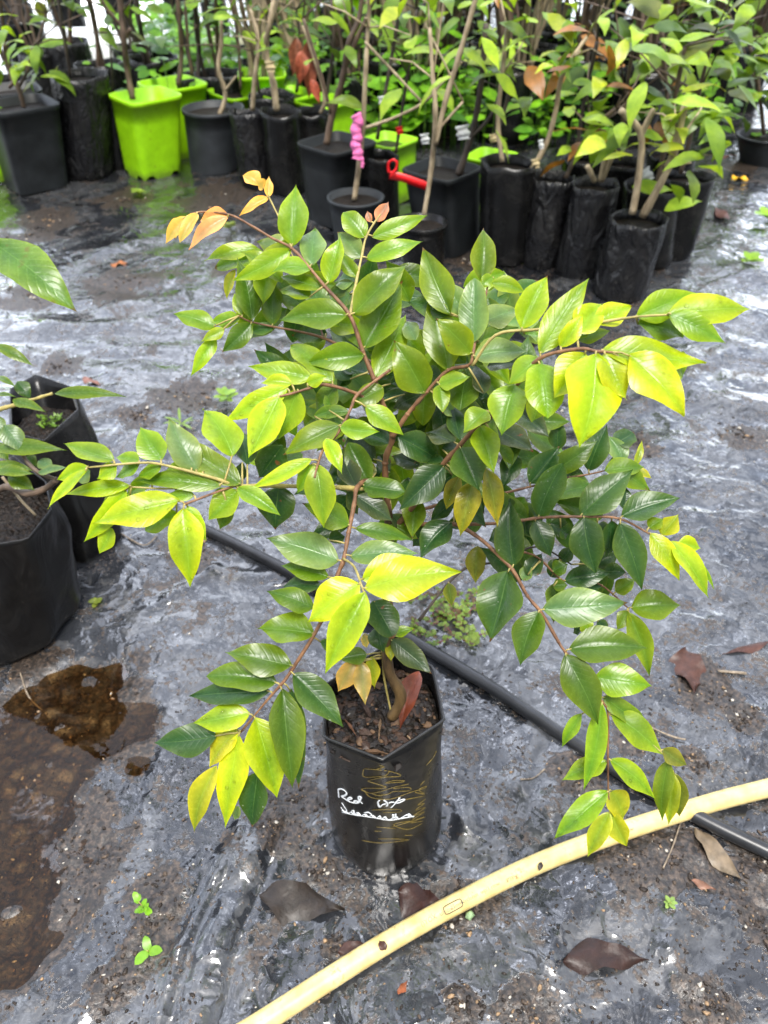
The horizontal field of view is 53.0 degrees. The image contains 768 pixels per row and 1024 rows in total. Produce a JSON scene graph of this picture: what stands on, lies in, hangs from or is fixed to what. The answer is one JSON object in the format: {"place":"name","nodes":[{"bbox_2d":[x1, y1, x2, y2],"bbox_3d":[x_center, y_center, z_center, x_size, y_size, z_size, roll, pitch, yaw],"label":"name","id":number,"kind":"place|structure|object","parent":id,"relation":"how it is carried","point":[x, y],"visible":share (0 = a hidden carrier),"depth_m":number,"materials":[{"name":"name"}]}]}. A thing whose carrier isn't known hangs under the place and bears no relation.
{"place":"outdoors","nodes":[
{"label":"outdoors","id":0,"kind":"place"},
{"bbox_2d":[2,0,33,19],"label":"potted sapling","id":1,"kind":"object","parent":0,"point":[6,16],"visible":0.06,"depth_m":4.52,"materials":[{"name":"plastic"}]},
{"bbox_2d":[50,0,86,26],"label":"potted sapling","id":2,"kind":"object","parent":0,"point":[79,21],"visible":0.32,"depth_m":5.13,"materials":[{"name":"plastic"}]},
{"bbox_2d":[200,0,229,34],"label":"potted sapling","id":3,"kind":"object","parent":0,"point":[212,12],"visible":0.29,"depth_m":5.13,"materials":[{"name":"green plant"}]},
{"bbox_2d":[243,0,282,44],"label":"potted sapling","id":4,"kind":"object","parent":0,"point":[275,34],"visible":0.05,"depth_m":3.92,"materials":[{"name":"green plant"}]},
{"bbox_2d":[0,0,767,1023],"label":"ground","id":5,"kind":"structure","parent":0,"point":[134,338],"depth_m":1.20,"materials":[{"name":"plastic"}]},
{"bbox_2d":[0,0,35,82],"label":"potted sapling","id":6,"kind":"object","parent":5,"relation":"on","point":[7,78],"visible":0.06,"depth_m":3.24,"materials":[{"name":"plant"}]},
{"bbox_2d":[0,0,46,65],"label":"potted sapling","id":7,"kind":"object","parent":5,"relation":"on","point":[18,17],"visible":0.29,"depth_m":4.04,"materials":[{"name":"green plant"}]},
{"bbox_2d":[2,0,52,97],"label":"potted sapling","id":8,"kind":"object","parent":5,"relation":"on","point":[43,83],"visible":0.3,"depth_m":3.69,"materials":[{"name":"green plant"}]},
{"bbox_2d":[0,0,65,97],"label":"potted sapling","id":9,"kind":"object","parent":5,"relation":"on","point":[7,89],"visible":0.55,"depth_m":3.03,"materials":[{"name":"plant"}]},
{"bbox_2d":[0,8,83,194],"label":"potted sapling","id":10,"kind":"object","parent":5,"relation":"on","point":[32,157],"visible":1,"depth_m":2.81,"materials":[{"name":"plastic"}]},
{"bbox_2d":[0,238,125,665],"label":"potted shrub","id":11,"kind":"object","parent":5,"relation":"on","point":[40,594],"visible":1,"depth_m":1.16,"materials":[{"name":"black plant"}]},
{"bbox_2d":[9,375,121,562],"bbox_3d":[-0.597,-0.084,1.434,0.151,0.245,0.278,-14,43,-16],"label":"potted shrub","id":12,"kind":"object","parent":5,"relation":"on","point":[59,421],"visible":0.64,"depth_m":1.39,"materials":[{"name":"plastic"}]},
{"bbox_2d":[22,0,113,179],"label":"potted sapling","id":13,"kind":"object","parent":5,"relation":"on","point":[86,126],"visible":0.83,"depth_m":2.91,"materials":[{"name":"plastic"}]},
{"bbox_2d":[45,0,92,69],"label":"potted sapling","id":14,"kind":"object","parent":5,"relation":"on","point":[79,49],"visible":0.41,"depth_m":3.67,"materials":[{"name":"black plant"}]},
{"bbox_2d":[0,663,158,990],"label":"puddle","id":15,"kind":"object","parent":5,"relation":"on","point":[37,817],"visible":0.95,"depth_m":1.10,"materials":[{"name":"brown liquid"}]},
{"bbox_2d":[44,27,127,58],"bbox_3d":[-1.761,-2.610,4.355,0.734,0.226,0.423,0,41,0],"label":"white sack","id":16,"kind":"object","parent":5,"relation":"on","point":[54,33],"visible":0.12,"depth_m":4.22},
{"bbox_2d":[73,0,126,92],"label":"potted sapling","id":17,"kind":"object","parent":5,"relation":"on","point":[100,62],"visible":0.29,"depth_m":3.38,"materials":[{"name":"black plant"}]},
{"bbox_2d":[74,0,154,170],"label":"potted sapling","id":18,"kind":"object","parent":5,"relation":"on","point":[108,37],"visible":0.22,"depth_m":2.86,"materials":[{"name":"plastic"}]},
{"bbox_2d":[55,0,181,180],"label":"potted sapling","id":19,"kind":"object","parent":5,"relation":"on","point":[147,119],"visible":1,"depth_m":2.92,"materials":[{"name":"plastic"}]},
{"bbox_2d":[111,0,151,57],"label":"potted sapling","id":20,"kind":"object","parent":5,"relation":"on","point":[129,46],"visible":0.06,"depth_m":3.69,"materials":[{"name":"green plant"}]},
{"bbox_2d":[132,892,151,917],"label":"seedling","id":21,"kind":"object","parent":5,"relation":"on","point":[143,907],"visible":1,"depth_m":0.92,"materials":[{"name":"green plant"}]},
{"bbox_2d":[134,936,161,964],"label":"seedling","id":22,"kind":"object","parent":5,"relation":"on","point":[142,956],"visible":1,"depth_m":0.90,"materials":[{"name":"green plant"}]},
{"bbox_2d":[123,0,178,87],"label":"potted sapling","id":23,"kind":"object","parent":5,"relation":"on","point":[136,61],"visible":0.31,"depth_m":3.31,"materials":[{"name":"plastic"}]},
{"bbox_2d":[165,408,192,428],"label":"seedling","id":24,"kind":"object","parent":5,"relation":"on","point":[183,422],"visible":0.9,"depth_m":1.73,"materials":[{"name":"green plant"}]},
{"bbox_2d":[137,0,229,159],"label":"potted sapling","id":25,"kind":"object","parent":5,"relation":"on","point":[196,92],"visible":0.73,"depth_m":3.08,"materials":[{"name":"plastic"}]},
{"bbox_2d":[169,0,222,88],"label":"potted sapling","id":26,"kind":"object","parent":5,"relation":"on","point":[185,83],"visible":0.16,"depth_m":3.21,"materials":[{"name":"plant"}]},
{"bbox_2d":[181,20,243,174],"bbox_3d":[-0.666,-1.600,2.974,0.243,0.512,0.243,0,41,0],"label":"potted sapling","id":27,"kind":"object","parent":5,"relation":"on","point":[210,141],"visible":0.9,"depth_m":3.00,"materials":[{"name":"plastic"}]},
{"bbox_2d":[183,0,243,99],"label":"potted sapling","id":28,"kind":"object","parent":5,"relation":"on","point":[229,74],"visible":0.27,"depth_m":3.20,"materials":[{"name":"black plant"}]},
{"bbox_2d":[164,0,275,108],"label":"potted sapling","id":29,"kind":"object","parent":5,"relation":"on","point":[231,98],"visible":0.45,"depth_m":3.09,"materials":[{"name":"plastic"}]},
{"bbox_2d":[213,386,237,402],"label":"seedling","id":30,"kind":"object","parent":5,"relation":"on","point":[224,391],"visible":1,"depth_m":1.81,"materials":[{"name":"green plant"}]},
{"bbox_2d":[184,0,294,108],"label":"potted sapling","id":31,"kind":"object","parent":5,"relation":"on","point":[286,96],"visible":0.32,"depth_m":2.97,"materials":[{"name":"plastic"}]},
{"bbox_2d":[199,0,293,190],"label":"potted sapling","id":32,"kind":"object","parent":5,"relation":"on","point":[247,138],"visible":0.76,"depth_m":2.80,"materials":[{"name":"plastic"}]},
{"bbox_2d":[229,0,272,66],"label":"potted sapling","id":33,"kind":"object","parent":5,"relation":"on","point":[244,61],"visible":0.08,"depth_m":3.68,"materials":[{"name":"green plant"}]},
{"bbox_2d":[229,0,285,96],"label":"potted sapling","id":34,"kind":"object","parent":5,"relation":"on","point":[263,77],"visible":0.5,"depth_m":3.17,"materials":[{"name":"plastic"}]},
{"bbox_2d":[229,0,323,195],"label":"potted sapling","id":35,"kind":"object","parent":5,"relation":"on","point":[282,129],"visible":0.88,"depth_m":2.78,"materials":[{"name":"plastic"}]},
{"bbox_2d":[247,0,335,91],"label":"potted sapling","id":36,"kind":"object","parent":5,"relation":"on","point":[289,39],"visible":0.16,"depth_m":3.26,"materials":[{"name":"plant"}]},
{"bbox_2d":[261,0,329,104],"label":"potted sapling","id":37,"kind":"object","parent":5,"relation":"on","point":[299,91],"visible":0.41,"depth_m":3.10,"materials":[{"name":"plant"}]},
{"bbox_2d":[271,0,319,77],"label":"potted sapling","id":38,"kind":"object","parent":5,"relation":"on","point":[276,46],"visible":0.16,"depth_m":3.54,"materials":[{"name":"green plant"}]},
{"bbox_2d":[259,879,344,926],"bbox_3d":[-0.103,0.489,0.958,0.109,0.019,0.056,0,41,0],"label":"dead leaf","id":39,"kind":"object","parent":5,"relation":"on","point":[286,901],"visible":1,"depth_m":0.96,"materials":[{"name":"plant"}]},
{"bbox_2d":[294,25,328,138],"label":"potted sapling","id":40,"kind":"object","parent":5,"relation":"on","point":[314,120],"visible":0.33,"depth_m":2.81,"materials":[{"name":"plastic"}]},
{"bbox_2d":[288,37,319,103],"bbox_3d":[-0.284,-1.570,2.742,0.120,0.197,0.071,18,44,19],"label":"dead leaf","id":41,"kind":"object","parent":40,"relation":"hanging from","point":[299,56],"visible":0.91,"depth_m":2.74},
{"bbox_2d":[317,6,342,57],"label":"potted sapling","id":42,"kind":"object","parent":5,"relation":"on","point":[325,14],"visible":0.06,"depth_m":3.90,"materials":[{"name":"green plant"}]},
{"bbox_2d":[283,0,381,132],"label":"potted sapling","id":43,"kind":"object","parent":5,"relation":"on","point":[343,120],"visible":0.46,"depth_m":2.99,"materials":[{"name":"plastic"}]},
{"bbox_2d":[291,0,373,123],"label":"potted sapling","id":44,"kind":"object","parent":5,"relation":"on","point":[354,87],"visible":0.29,"depth_m":3.34,"materials":[{"name":"plant"}]},
{"bbox_2d":[322,0,369,68],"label":"potted sapling","id":45,"kind":"object","parent":5,"relation":"on","point":[338,63],"visible":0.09,"depth_m":3.59,"materials":[{"name":"green plant"}]},
{"bbox_2d":[297,0,398,228],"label":"potted sapling","id":46,"kind":"object","parent":5,"relation":"on","point":[328,162],"visible":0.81,"depth_m":2.52,"materials":[{"name":"plastic"}]},
{"bbox_2d":[338,941,362,955],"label":"dead leaf","id":47,"kind":"object","parent":5,"relation":"on","point":[346,947],"visible":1,"depth_m":0.92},
{"bbox_2d":[356,0,398,67],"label":"potted sapling","id":48,"kind":"object","parent":5,"relation":"on","point":[372,42],"visible":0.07,"depth_m":3.58,"materials":[{"name":"green plant"}]},
{"bbox_2d":[0,191,767,1023],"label":"grit","id":49,"kind":"object","parent":5,"relation":"on","point":[456,1001],"visible":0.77,"depth_m":0.98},
{"bbox_2d":[8,454,767,859],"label":"irrigation pipe","id":50,"kind":"object","parent":5,"relation":"on","point":[728,832],"visible":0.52,"depth_m":1.17,"materials":[{"name":"plastic"}]},
{"bbox_2d":[368,0,416,132],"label":"potted sapling","id":51,"kind":"object","parent":5,"relation":"on","point":[373,68],"visible":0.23,"depth_m":3.31,"materials":[{"name":"green plant"}]},
{"bbox_2d":[49,170,748,876],"bbox_3d":[0.032,0.110,0.796,0.548,0.789,0.426,0,41,0],"label":"potted sapling","id":52,"kind":"object","parent":5,"relation":"on","point":[455,390],"visible":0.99,"depth_m":0.65,"materials":[{"name":"plant"}]},
{"bbox_2d":[399,671,421,728],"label":"dead leaf","id":53,"kind":"object","parent":52,"relation":"on","point":[411,682],"visible":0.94,"depth_m":0.84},
{"bbox_2d":[47,0,765,154],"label":"plants","id":54,"kind":"object","parent":5,"relation":"on","point":[527,129],"visible":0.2,"depth_m":3.29,"materials":[{"name":"green plant"}]},
{"bbox_2d":[360,0,459,226],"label":"potted sapling","id":55,"kind":"object","parent":5,"relation":"on","point":[375,174],"visible":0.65,"depth_m":2.53,"materials":[{"name":"plastic"}]},
{"bbox_2d":[311,0,517,246],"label":"potted sapling","id":56,"kind":"object","parent":5,"relation":"on","point":[361,201],"visible":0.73,"depth_m":2.33,"materials":[{"name":"plastic"}]},
{"bbox_2d":[350,112,363,160],"bbox_3d":[-0.082,-1.134,2.325,0.042,0.138,0.010,0,41,0],"label":"plant ribbon","id":57,"kind":"object","parent":56,"relation":"attached to","point":[357,137],"visible":1,"depth_m":2.32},
{"bbox_2d":[398,882,438,918],"bbox_3d":[0.042,0.487,0.961,0.053,0.020,0.046,-17,44,-18],"label":"dead leaf","id":58,"kind":"object","parent":5,"relation":"on","point":[414,898],"visible":0.75,"depth_m":0.96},
{"bbox_2d":[405,0,436,56],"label":"potted sapling","id":59,"kind":"object","parent":5,"relation":"on","point":[424,54],"visible":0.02,"depth_m":3.55,"materials":[{"name":"green plant"}]},
{"bbox_2d":[360,0,487,203],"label":"potted sapling","id":60,"kind":"object","parent":5,"relation":"on","point":[406,146],"visible":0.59,"depth_m":2.75,"materials":[{"name":"plastic"}]},
{"bbox_2d":[404,0,465,135],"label":"potted sapling","id":61,"kind":"object","parent":5,"relation":"on","point":[438,13],"visible":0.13,"depth_m":3.27,"materials":[{"name":"green plant"}]},
{"bbox_2d":[421,0,465,135],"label":"potted sapling","id":62,"kind":"object","parent":5,"relation":"on","point":[452,38],"visible":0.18,"depth_m":3.32,"materials":[{"name":"plant"}]},
{"bbox_2d":[408,586,487,645],"bbox_3d":[0.114,0.177,1.301,0.149,0.019,0.137,0,41,0],"label":"creeping weed","id":63,"kind":"object","parent":5,"relation":"on","point":[440,606],"visible":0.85,"depth_m":1.30,"materials":[{"name":"green plant"}]},
{"bbox_2d":[428,0,471,81],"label":"potted sapling","id":64,"kind":"object","parent":5,"relation":"on","point":[466,43],"visible":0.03,"depth_m":3.60,"materials":[{"name":"green plant"}]},
{"bbox_2d":[380,0,530,265],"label":"potted sapling","id":65,"kind":"object","parent":5,"relation":"on","point":[429,230],"visible":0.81,"depth_m":2.10,"materials":[{"name":"plant"}]},
{"bbox_2d":[402,0,539,257],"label":"potted sapling","id":66,"kind":"object","parent":5,"relation":"on","point":[454,195],"visible":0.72,"depth_m":2.37,"materials":[{"name":"plastic"}]},
{"bbox_2d":[389,171,426,189],"bbox_3d":[0.072,-0.976,2.265,0.116,0.054,0.002,0,41,0],"label":"plant strap","id":67,"kind":"object","parent":66,"relation":"attached to","point":[410,180],"visible":0.94,"depth_m":2.26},
{"bbox_2d":[455,124,469,139],"bbox_3d":[0.233,-1.125,2.281,0.047,0.046,0.015,0,41,0],"label":"plant tag","id":68,"kind":"object","parent":66,"relation":"attached to","point":[463,132],"visible":1,"depth_m":2.28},
{"bbox_2d":[458,0,495,47],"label":"potted sapling","id":69,"kind":"object","parent":5,"relation":"on","point":[471,32],"visible":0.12,"depth_m":3.95,"materials":[{"name":"green plant"}]},
{"bbox_2d":[468,0,513,95],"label":"potted sapling","id":70,"kind":"object","parent":5,"relation":"on","point":[475,42],"visible":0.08,"depth_m":3.67,"materials":[{"name":"green plant"}]},
{"bbox_2d":[437,12,547,211],"bbox_3d":[0.335,-1.356,2.559,0.359,0.689,0.663,0,41,0],"label":"potted sapling","id":71,"kind":"object","parent":5,"relation":"on","point":[476,156],"visible":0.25,"depth_m":2.58,"materials":[{"name":"plastic"}]},
{"bbox_2d":[237,778,767,1023],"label":"garden hose","id":72,"kind":"object","parent":5,"relation":"on","point":[294,1001],"visible":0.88,"depth_m":0.94,"materials":[{"name":"plastic"}]},
{"bbox_2d":[477,0,531,145],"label":"potted sapling","id":73,"kind":"object","parent":5,"relation":"on","point":[513,121],"visible":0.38,"depth_m":3.25,"materials":[{"name":"green plant"}]},
{"bbox_2d":[515,0,550,124],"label":"potted sapling","id":74,"kind":"object","parent":5,"relation":"on","point":[527,12],"visible":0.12,"depth_m":3.33,"materials":[{"name":"plant"}]},
{"bbox_2d":[437,0,629,265],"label":"potted sapling","id":75,"kind":"object","parent":5,"relation":"on","point":[505,191],"visible":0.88,"depth_m":2.24,"materials":[{"name":"plastic"}]},
{"bbox_2d":[521,0,557,80],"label":"potted sapling","id":76,"kind":"object","parent":5,"relation":"on","point":[542,47],"visible":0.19,"depth_m":3.67,"materials":[{"name":"green plant"}]},
{"bbox_2d":[518,0,624,178],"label":"potted sapling","id":77,"kind":"object","parent":5,"relation":"on","point":[572,75],"visible":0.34,"depth_m":2.35,"materials":[{"name":"plant"}]},
{"bbox_2d":[548,0,607,133],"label":"potted sapling","id":78,"kind":"object","parent":5,"relation":"on","point":[584,20],"visible":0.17,"depth_m":3.38,"materials":[{"name":"green plant"}]},
{"bbox_2d":[556,158,619,279],"bbox_3d":[0.601,-0.869,2.256,0.146,0.353,0.146,0,41,0],"label":"plant pot","id":79,"kind":"object","parent":5,"relation":"on","point":[592,204],"visible":0.91,"depth_m":2.23,"materials":[{"name":"plastic"}]},
{"bbox_2d":[571,0,618,98],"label":"potted sapling","id":80,"kind":"object","parent":5,"relation":"on","point":[605,10],"visible":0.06,"depth_m":3.62,"materials":[{"name":"green plant"}]},
{"bbox_2d":[563,938,648,974],"bbox_3d":[0.262,0.525,0.913,0.102,0.013,0.042,0,41,0],"label":"dead leaf","id":81,"kind":"object","parent":5,"relation":"on","point":[586,956],"visible":1,"depth_m":0.91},
{"bbox_2d":[522,61,690,269],"bbox_3d":[0.613,-1.003,2.243,0.384,0.570,0.393,0,41,0],"label":"potted sapling","id":82,"kind":"object","parent":5,"relation":"on","point":[551,194],"visible":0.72,"depth_m":2.26,"materials":[{"name":"plant"}]},
{"bbox_2d":[565,0,682,211],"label":"potted sapling","id":83,"kind":"object","parent":5,"relation":"on","point":[622,169],"visible":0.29,"depth_m":2.30,"materials":[{"name":"plant"}]},
{"bbox_2d":[602,7,654,113],"bbox_3d":[1.294,-2.436,3.300,0.719,1.346,0.832,14,43,15],"label":"potted sapling","id":84,"kind":"object","parent":5,"relation":"on","point":[611,98],"visible":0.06,"depth_m":3.64,"materials":[{"name":"green plant"}]},
{"bbox_2d":[607,6,668,148],"bbox_3d":[0.958,-2.100,2.955,0.690,1.292,0.799,-12,43,-14],"label":"potted sapling","id":85,"kind":"object","parent":5,"relation":"on","point":[657,84],"visible":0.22,"depth_m":3.23,"materials":[{"name":"green plant"}]},
{"bbox_2d":[580,0,711,174],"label":"potted sapling","id":86,"kind":"object","parent":5,"relation":"on","point":[652,160],"visible":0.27,"depth_m":2.45,"materials":[{"name":"plant"}]},
{"bbox_2d":[559,0,766,268],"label":"potted sapling","id":87,"kind":"object","parent":5,"relation":"on","point":[649,63],"visible":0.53,"depth_m":2.12,"materials":[{"name":"plant"}]},
{"bbox_2d":[573,32,758,302],"bbox_3d":[0.694,-0.885,2.029,0.473,0.673,0.414,0,41,0],"label":"potted sapling","id":88,"kind":"object","parent":5,"relation":"on","point":[632,244],"visible":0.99,"depth_m":2.07,"materials":[{"name":"plant"}]},
{"bbox_2d":[631,0,701,122],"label":"potted sapling","id":89,"kind":"object","parent":5,"relation":"on","point":[677,6],"visible":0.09,"depth_m":3.19,"materials":[{"name":"plant"}]},
{"bbox_2d":[664,895,677,908],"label":"seedling","id":90,"kind":"object","parent":5,"relation":"on","point":[671,902],"visible":1,"depth_m":0.95,"materials":[{"name":"green plant"}]},
{"bbox_2d":[598,0,767,260],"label":"potted sapling","id":91,"kind":"object","parent":5,"relation":"on","point":[690,221],"visible":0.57,"depth_m":2.17,"materials":[{"name":"plant"}]},
{"bbox_2d":[668,647,706,693],"bbox_3d":[0.492,0.252,1.230,0.060,0.021,0.071,-20,45,-22],"label":"dead leaf","id":92,"kind":"object","parent":5,"relation":"on","point":[690,667],"visible":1,"depth_m":1.23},
{"bbox_2d":[682,0,710,93],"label":"potted sapling","id":93,"kind":"object","parent":5,"relation":"on","point":[692,17],"visible":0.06,"depth_m":3.92,"materials":[{"name":"green plant"}]},
{"bbox_2d":[692,879,715,889],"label":"dead leaf","id":94,"kind":"object","parent":5,"relation":"on","point":[701,885],"visible":1,"depth_m":0.97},
{"bbox_2d":[660,0,767,167],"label":"potted sapling","id":95,"kind":"object","parent":5,"relation":"on","point":[753,150],"visible":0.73,"depth_m":3.02,"materials":[{"name":"plant"}]},
{"bbox_2d":[694,827,747,883],"bbox_3d":[0.435,0.448,1.002,0.027,0.012,0.086,-16,44,-18],"label":"dead leaf","id":96,"kind":"object","parent":5,"relation":"on","point":[718,857],"visible":1,"depth_m":1.00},
{"bbox_2d":[701,3,754,112],"bbox_3d":[1.708,-2.418,3.301,0.816,1.319,0.704,-20,45,-21],"label":"potted sapling","id":97,"kind":"object","parent":5,"relation":"on","point":[728,98],"visible":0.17,"depth_m":3.67,"materials":[{"name":"green plant"}]},
{"bbox_2d":[723,641,767,653],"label":"dead leaf","id":98,"kind":"object","parent":5,"relation":"on","point":[752,648],"visible":1,"depth_m":1.26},
{"bbox_2d":[738,1,767,112],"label":"potted sapling","id":99,"kind":"object","parent":5,"relation":"on","point":[750,107],"visible":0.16,"depth_m":3.66,"materials":[{"name":"green plant"}]},
{"bbox_2d":[741,251,764,262],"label":"seedling","id":100,"kind":"object","parent":5,"relation":"on","point":[751,257],"visible":1,"depth_m":2.41,"materials":[{"name":"green plant"}]},
{"bbox_2d":[513,0,532,41],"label":"potted sapling","id":101,"kind":"object","parent":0,"point":[521,11],"visible":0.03,"depth_m":3.88,"materials":[{"name":"green plant"}]},
{"bbox_2d":[539,0,570,47],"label":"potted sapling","id":102,"kind":"object","parent":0,"point":[548,33],"visible":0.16,"depth_m":4.00,"materials":[{"name":"plastic"}]},
{"bbox_2d":[573,0,600,36],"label":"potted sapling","id":103,"kind":"object","parent":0,"point":[577,17],"visible":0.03,"depth_m":4.02,"materials":[{"name":"green plant"}]},
{"bbox_2d":[603,0,628,37],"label":"potted sapling","id":104,"kind":"object","parent":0,"point":[621,9],"visible":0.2,"depth_m":4.95,"materials":[{"name":"green plant"}]},
{"bbox_2d":[701,0,735,21],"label":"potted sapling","id":105,"kind":"object","parent":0,"point":[733,13],"visible":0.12,"depth_m":4.33,"materials":[{"name":"green plant"}]},
{"bbox_2d":[712,0,731,28],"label":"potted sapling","id":106,"kind":"object","parent":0,"point":[720,6],"visible":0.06,"depth_m":4.01,"materials":[{"name":"green plant"}]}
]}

